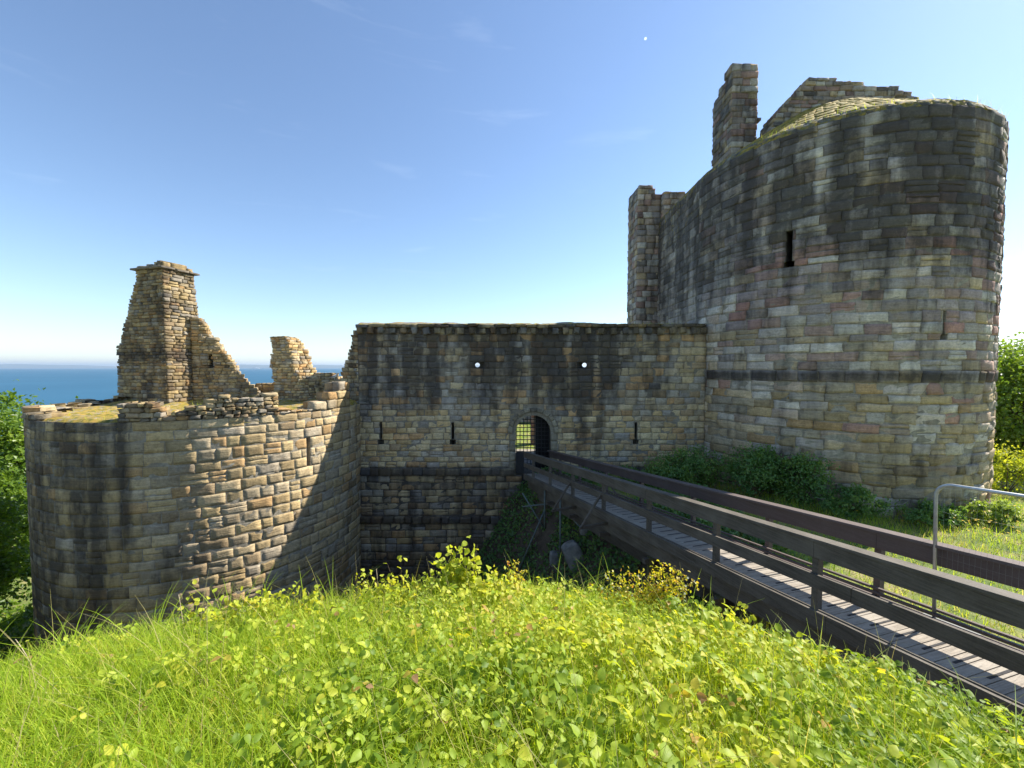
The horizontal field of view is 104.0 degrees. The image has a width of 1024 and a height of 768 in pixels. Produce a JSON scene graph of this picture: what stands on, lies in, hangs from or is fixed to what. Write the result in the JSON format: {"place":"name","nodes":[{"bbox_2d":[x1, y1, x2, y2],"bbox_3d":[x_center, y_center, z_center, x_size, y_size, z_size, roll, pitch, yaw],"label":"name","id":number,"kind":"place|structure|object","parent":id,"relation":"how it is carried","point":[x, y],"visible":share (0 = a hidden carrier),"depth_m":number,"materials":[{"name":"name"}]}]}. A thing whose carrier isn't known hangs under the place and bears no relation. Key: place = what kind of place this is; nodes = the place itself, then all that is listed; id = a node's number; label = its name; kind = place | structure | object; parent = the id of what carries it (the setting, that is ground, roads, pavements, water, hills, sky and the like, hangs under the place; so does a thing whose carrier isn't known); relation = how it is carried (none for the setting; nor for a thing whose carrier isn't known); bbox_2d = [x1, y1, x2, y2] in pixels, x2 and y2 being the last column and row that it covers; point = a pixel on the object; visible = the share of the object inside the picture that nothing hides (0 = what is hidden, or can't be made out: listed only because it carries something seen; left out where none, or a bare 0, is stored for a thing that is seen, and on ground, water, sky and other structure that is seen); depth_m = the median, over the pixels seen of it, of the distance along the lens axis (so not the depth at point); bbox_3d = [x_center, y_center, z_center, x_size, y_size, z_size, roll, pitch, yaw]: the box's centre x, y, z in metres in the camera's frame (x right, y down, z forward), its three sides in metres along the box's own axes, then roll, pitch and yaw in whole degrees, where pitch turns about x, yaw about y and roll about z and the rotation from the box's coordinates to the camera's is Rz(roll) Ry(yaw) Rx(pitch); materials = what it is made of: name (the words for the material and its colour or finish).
{"place":"outdoors","nodes":[
{"label":"outdoors","id":0,"kind":"place"},
{"bbox_2d":[0,368,342,483],"bbox_3d":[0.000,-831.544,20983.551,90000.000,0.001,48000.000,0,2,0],"label":"sea","id":1,"kind":"structure","parent":0,"point":[64,385],"depth_m":972.29,"materials":[{"name":"liquid"}]},
{"bbox_2d":[0,364,479,367],"bbox_3d":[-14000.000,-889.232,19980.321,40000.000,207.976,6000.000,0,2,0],"label":"hills","id":2,"kind":"structure","parent":0,"point":[93,366],"depth_m":18251.50,"materials":[{"name":"blue"}]},
{"bbox_2d":[0,569,1023,767],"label":"meadow grass","id":3,"kind":"structure","parent":0,"point":[74,692],"depth_m":2.06,"materials":[{"name":"green plant"}]},
{"bbox_2d":[0,422,1023,767],"bbox_3d":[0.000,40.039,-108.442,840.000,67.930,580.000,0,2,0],"label":"ground","id":4,"kind":"structure","parent":0,"point":[544,538],"depth_m":13.02,"materials":[{"name":"green plant"}]},
{"bbox_2d":[0,452,30,635],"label":"broadleaf tree","id":5,"kind":"object","parent":4,"relation":"on","point":[9,571],"visible":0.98,"depth_m":16.02,"materials":[{"name":"green plant"}]},
{"bbox_2d":[0,459,31,605],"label":"broadleaf tree","id":6,"kind":"object","parent":4,"relation":"on","point":[7,477],"visible":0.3,"depth_m":19.63,"materials":[{"name":"green plant"}]},
{"bbox_2d":[15,639,33,677],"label":"dry stalk","id":7,"kind":"object","parent":4,"relation":"on","point":[24,653],"visible":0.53,"depth_m":2.68,"materials":[{"name":"beige plant"}]},
{"bbox_2d":[0,379,77,541],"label":"broadleaf tree","id":8,"kind":"object","parent":4,"relation":"on","point":[12,433],"visible":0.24,"depth_m":23.23,"materials":[{"name":"green plant"}]},
{"bbox_2d":[59,623,137,668],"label":"leafy plant","id":9,"kind":"object","parent":4,"relation":"on","point":[80,641],"visible":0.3,"depth_m":2.91,"materials":[{"name":"green plant"}]},
{"bbox_2d":[21,260,361,662],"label":"ruined round tower","id":10,"kind":"structure","parent":4,"relation":"on","point":[152,500],"depth_m":13.69,"materials":[{"name":"stone"}]},
{"bbox_2d":[64,399,352,419],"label":"tower top grass","id":11,"kind":"structure","parent":10,"relation":"on","point":[148,401],"depth_m":15.19,"materials":[{"name":"green plant"}]},
{"bbox_2d":[184,599,217,633],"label":"nettle plant","id":12,"kind":"object","parent":4,"relation":"on","point":[196,609],"visible":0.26,"depth_m":3.14,"materials":[{"name":"green plant"}]},
{"bbox_2d":[177,579,282,635],"bbox_3d":[-2.177,1.804,3.121,0.756,0.471,0.359,0,2,0],"label":"bramble bush","id":13,"kind":"object","parent":4,"relation":"on","point":[231,604],"visible":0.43,"depth_m":3.09,"materials":[{"name":"green plant"}]},
{"bbox_2d":[0,562,482,670],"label":"bank undergrowth","id":14,"kind":"object","parent":4,"relation":"on","point":[10,620],"visible":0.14,"depth_m":16.92,"materials":[{"name":"green plant"}]},
{"bbox_2d":[232,578,338,627],"bbox_3d":[-1.827,1.815,3.250,0.768,0.432,0.386,0,2,0],"label":"bramble bush","id":15,"kind":"object","parent":4,"relation":"on","point":[283,596],"visible":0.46,"depth_m":3.23,"materials":[{"name":"green plant"}]},
{"bbox_2d":[344,572,371,609],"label":"hawthorn sprig","id":16,"kind":"object","parent":4,"relation":"on","point":[364,582],"visible":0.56,"depth_m":3.48,"materials":[{"name":"green plant"}]},
{"bbox_2d":[360,555,437,615],"bbox_3d":[-0.956,1.725,3.341,0.628,0.518,0.346,0,2,0],"label":"bramble bush","id":17,"kind":"object","parent":4,"relation":"on","point":[395,588],"visible":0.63,"depth_m":3.35,"materials":[{"name":"green plant"}]},
{"bbox_2d":[416,535,491,607],"bbox_3d":[-0.497,1.704,3.558,0.694,0.660,0.265,0,2,0],"label":"bush","id":18,"kind":"object","parent":4,"relation":"on","point":[454,569],"visible":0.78,"depth_m":3.54,"materials":[{"name":"green plant"}]},
{"bbox_2d":[466,561,515,610],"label":"bramble bush","id":19,"kind":"object","parent":4,"relation":"on","point":[494,575],"visible":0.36,"depth_m":3.45,"materials":[{"name":"green plant"}]},
{"bbox_2d":[0,576,1023,767],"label":"bramble cover","id":20,"kind":"object","parent":4,"relation":"on","point":[773,757],"visible":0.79,"depth_m":2.04,"materials":[{"name":"green plant"}]},
{"bbox_2d":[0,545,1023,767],"bbox_3d":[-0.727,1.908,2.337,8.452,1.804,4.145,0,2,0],"label":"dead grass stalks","id":21,"kind":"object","parent":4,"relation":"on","point":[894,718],"visible":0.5,"depth_m":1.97,"materials":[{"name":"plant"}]},
{"bbox_2d":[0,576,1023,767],"bbox_3d":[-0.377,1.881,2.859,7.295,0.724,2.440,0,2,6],"label":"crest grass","id":22,"kind":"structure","parent":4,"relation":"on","point":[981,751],"depth_m":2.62,"materials":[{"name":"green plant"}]},
{"bbox_2d":[504,559,527,599],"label":"hawthorn sprig","id":23,"kind":"object","parent":4,"relation":"on","point":[520,577],"visible":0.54,"depth_m":3.60,"materials":[{"name":"green plant"}]},
{"bbox_2d":[340,322,706,597],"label":"curtain wall","id":24,"kind":"structure","parent":4,"relation":"on","point":[442,415],"depth_m":19.03,"materials":[{"name":"stone"}]},
{"bbox_2d":[516,415,549,472],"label":"gate","id":25,"kind":"structure","parent":24,"relation":"attached to","point":[541,431],"depth_m":19.64,"materials":[{"name":"black metal"}]},
{"bbox_2d":[536,416,549,468],"bbox_3d":[1.520,2.866,19.785,0.661,2.722,0.100,0,2,0],"label":"door leaf","id":26,"kind":"structure","parent":25,"relation":"in","point":[537,417],"depth_m":19.74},
{"bbox_2d":[531,415,533,444],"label":"courtyard pier","id":27,"kind":"structure","parent":4,"relation":"on","point":[532,429],"depth_m":26.13,"materials":[{"name":"stone"}]},
{"bbox_2d":[549,550,558,566],"bbox_3d":[1.598,6.495,14.897,0.400,0.561,0.391,0,2,0],"label":"boulder","id":28,"kind":"object","parent":4,"relation":"on","point":[553,557],"visible":0.77,"depth_m":14.72,"materials":[{"name":"grey stone"}]},
{"bbox_2d":[561,540,583,572],"bbox_3d":[2.194,6.111,14.129,0.935,1.194,0.512,0,2,0],"label":"boulder","id":29,"kind":"object","parent":4,"relation":"on","point":[571,550],"visible":0.65,"depth_m":13.89,"materials":[{"name":"grey stone"}]},
{"bbox_2d":[579,525,589,535],"bbox_3d":[2.668,5.303,14.488,0.414,0.335,0.365,0,2,0],"label":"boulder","id":30,"kind":"object","parent":4,"relation":"on","point":[583,532],"visible":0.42,"depth_m":14.31,"materials":[{"name":"grey stone"}]},
{"bbox_2d":[477,464,809,630],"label":"ditch undergrowth","id":31,"kind":"object","parent":4,"relation":"on","point":[511,532],"visible":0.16,"depth_m":14.80,"materials":[{"name":"green plant"}]},
{"bbox_2d":[589,560,703,621],"bbox_3d":[1.156,1.800,3.456,0.989,0.623,0.280,0,2,0],"label":"hawthorn bush","id":32,"kind":"object","parent":4,"relation":"on","point":[652,592],"visible":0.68,"depth_m":3.44,"materials":[{"name":"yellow plant"}]},
{"bbox_2d":[637,453,701,489],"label":"shrub","id":33,"kind":"object","parent":4,"relation":"on","point":[672,472],"visible":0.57,"depth_m":16.26,"materials":[{"name":"green plant"}]},
{"bbox_2d":[654,443,735,487],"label":"shrub","id":34,"kind":"object","parent":4,"relation":"on","point":[692,461],"visible":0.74,"depth_m":17.03,"materials":[{"name":"green plant"}]},
{"bbox_2d":[695,599,773,657],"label":"bramble bush","id":35,"kind":"object","parent":4,"relation":"on","point":[730,617],"visible":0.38,"depth_m":2.99,"materials":[{"name":"green plant"}]},
{"bbox_2d":[470,576,1023,767],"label":"broadleaf weeds","id":36,"kind":"object","parent":4,"relation":"on","point":[664,716],"visible":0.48,"depth_m":1.96,"materials":[{"name":"green plant"}]},
{"bbox_2d":[710,439,795,497],"bbox_3d":[9.698,3.442,15.846,3.149,2.380,2.464,0,2,0],"label":"shrub","id":37,"kind":"object","parent":4,"relation":"on","point":[759,477],"visible":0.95,"depth_m":15.54,"materials":[{"name":"green plant"}]},
{"bbox_2d":[746,613,773,631],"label":"leafy plant","id":38,"kind":"object","parent":4,"relation":"on","point":[766,622],"visible":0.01,"depth_m":8.98,"materials":[{"name":"green plant"}]},
{"bbox_2d":[518,450,1023,737],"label":"footbridge","id":39,"kind":"object","parent":4,"relation":"on","point":[850,615],"visible":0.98,"depth_m":6.07,"materials":[{"name":"wood"}]},
{"bbox_2d":[923,484,1023,646],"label":"fence panel","id":40,"kind":"object","parent":39,"relation":"on","point":[935,517],"visible":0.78,"depth_m":5.15,"materials":[{"name":"metal"}]},
{"bbox_2d":[768,446,840,509],"bbox_3d":[10.873,3.518,15.133,1.981,2.330,2.353,-2,3,-37],"label":"shrub","id":41,"kind":"object","parent":4,"relation":"on","point":[798,463],"visible":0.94,"depth_m":14.91,"materials":[{"name":"green plant"}]},
{"bbox_2d":[765,629,862,686],"bbox_3d":[2.030,1.880,2.679,0.506,0.384,0.418,1,2,15],"label":"bramble bush","id":42,"kind":"object","parent":4,"relation":"on","point":[832,658],"visible":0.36,"depth_m":2.67,"materials":[{"name":"green plant"}]},
{"bbox_2d":[627,63,1009,518],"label":"round tower","id":43,"kind":"structure","parent":4,"relation":"on","point":[833,280],"depth_m":14.80,"materials":[{"name":"stone"}]},
{"bbox_2d":[771,93,1009,134],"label":"roof edge grass","id":44,"kind":"structure","parent":43,"relation":"on","point":[895,102],"depth_m":14.32,"materials":[{"name":"green plant"}]},
{"bbox_2d":[621,481,1023,647],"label":"slope grass","id":45,"kind":"structure","parent":4,"relation":"on","point":[931,532],"depth_m":12.50,"materials":[{"name":"green plant"}]},
{"bbox_2d":[856,499,1023,537],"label":"yellow flowers","id":46,"kind":"object","parent":45,"relation":"on","point":[989,522],"visible":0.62,"depth_m":13.27,"materials":[{"name":"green plant"}]},
{"bbox_2d":[811,479,895,521],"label":"shrub","id":47,"kind":"object","parent":4,"relation":"on","point":[856,494],"visible":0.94,"depth_m":13.79,"materials":[{"name":"green plant"}]},
{"bbox_2d":[888,497,969,529],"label":"shrub","id":48,"kind":"object","parent":4,"relation":"on","point":[924,513],"visible":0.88,"depth_m":13.56,"materials":[{"name":"green plant"}]},
{"bbox_2d":[963,496,1023,526],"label":"shrub","id":49,"kind":"object","parent":4,"relation":"on","point":[997,513],"visible":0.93,"depth_m":13.65,"materials":[{"name":"green plant"}]},
{"bbox_2d":[991,439,1023,493],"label":"shrub","id":50,"kind":"object","parent":4,"relation":"on","point":[998,467],"visible":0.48,"depth_m":17.69,"materials":[{"name":"green plant"}]},
{"bbox_2d":[993,332,1023,476],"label":"broadleaf tree","id":51,"kind":"object","parent":4,"relation":"on","point":[1009,412],"visible":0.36,"depth_m":21.09,"materials":[{"name":"green plant"}]},
{"bbox_2d":[995,331,1023,461],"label":"broadleaf tree","id":52,"kind":"object","parent":4,"relation":"on","point":[1018,341],"visible":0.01,"depth_m":25.34,"materials":[{"name":"green plant"}]},
{"bbox_2d":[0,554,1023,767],"bbox_3d":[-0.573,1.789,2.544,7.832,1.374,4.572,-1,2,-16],"label":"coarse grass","id":53,"kind":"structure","parent":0,"point":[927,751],"depth_m":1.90,"materials":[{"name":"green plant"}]},
{"bbox_2d":[0,0,1023,366],"label":"sky","id":54,"kind":"structure","parent":0,"point":[323,169],"materials":[{"name":"blue"}]},
{"bbox_2d":[517,424,533,448],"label":"courtyard grass","id":55,"kind":"structure","parent":0,"point":[522,434],"depth_m":29.67,"materials":[{"name":"green plant"}]},
{"bbox_2d":[517,449,533,452],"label":"path","id":56,"kind":"structure","parent":0,"point":[525,450],"depth_m":24.36,"materials":[{"name":"stone"}]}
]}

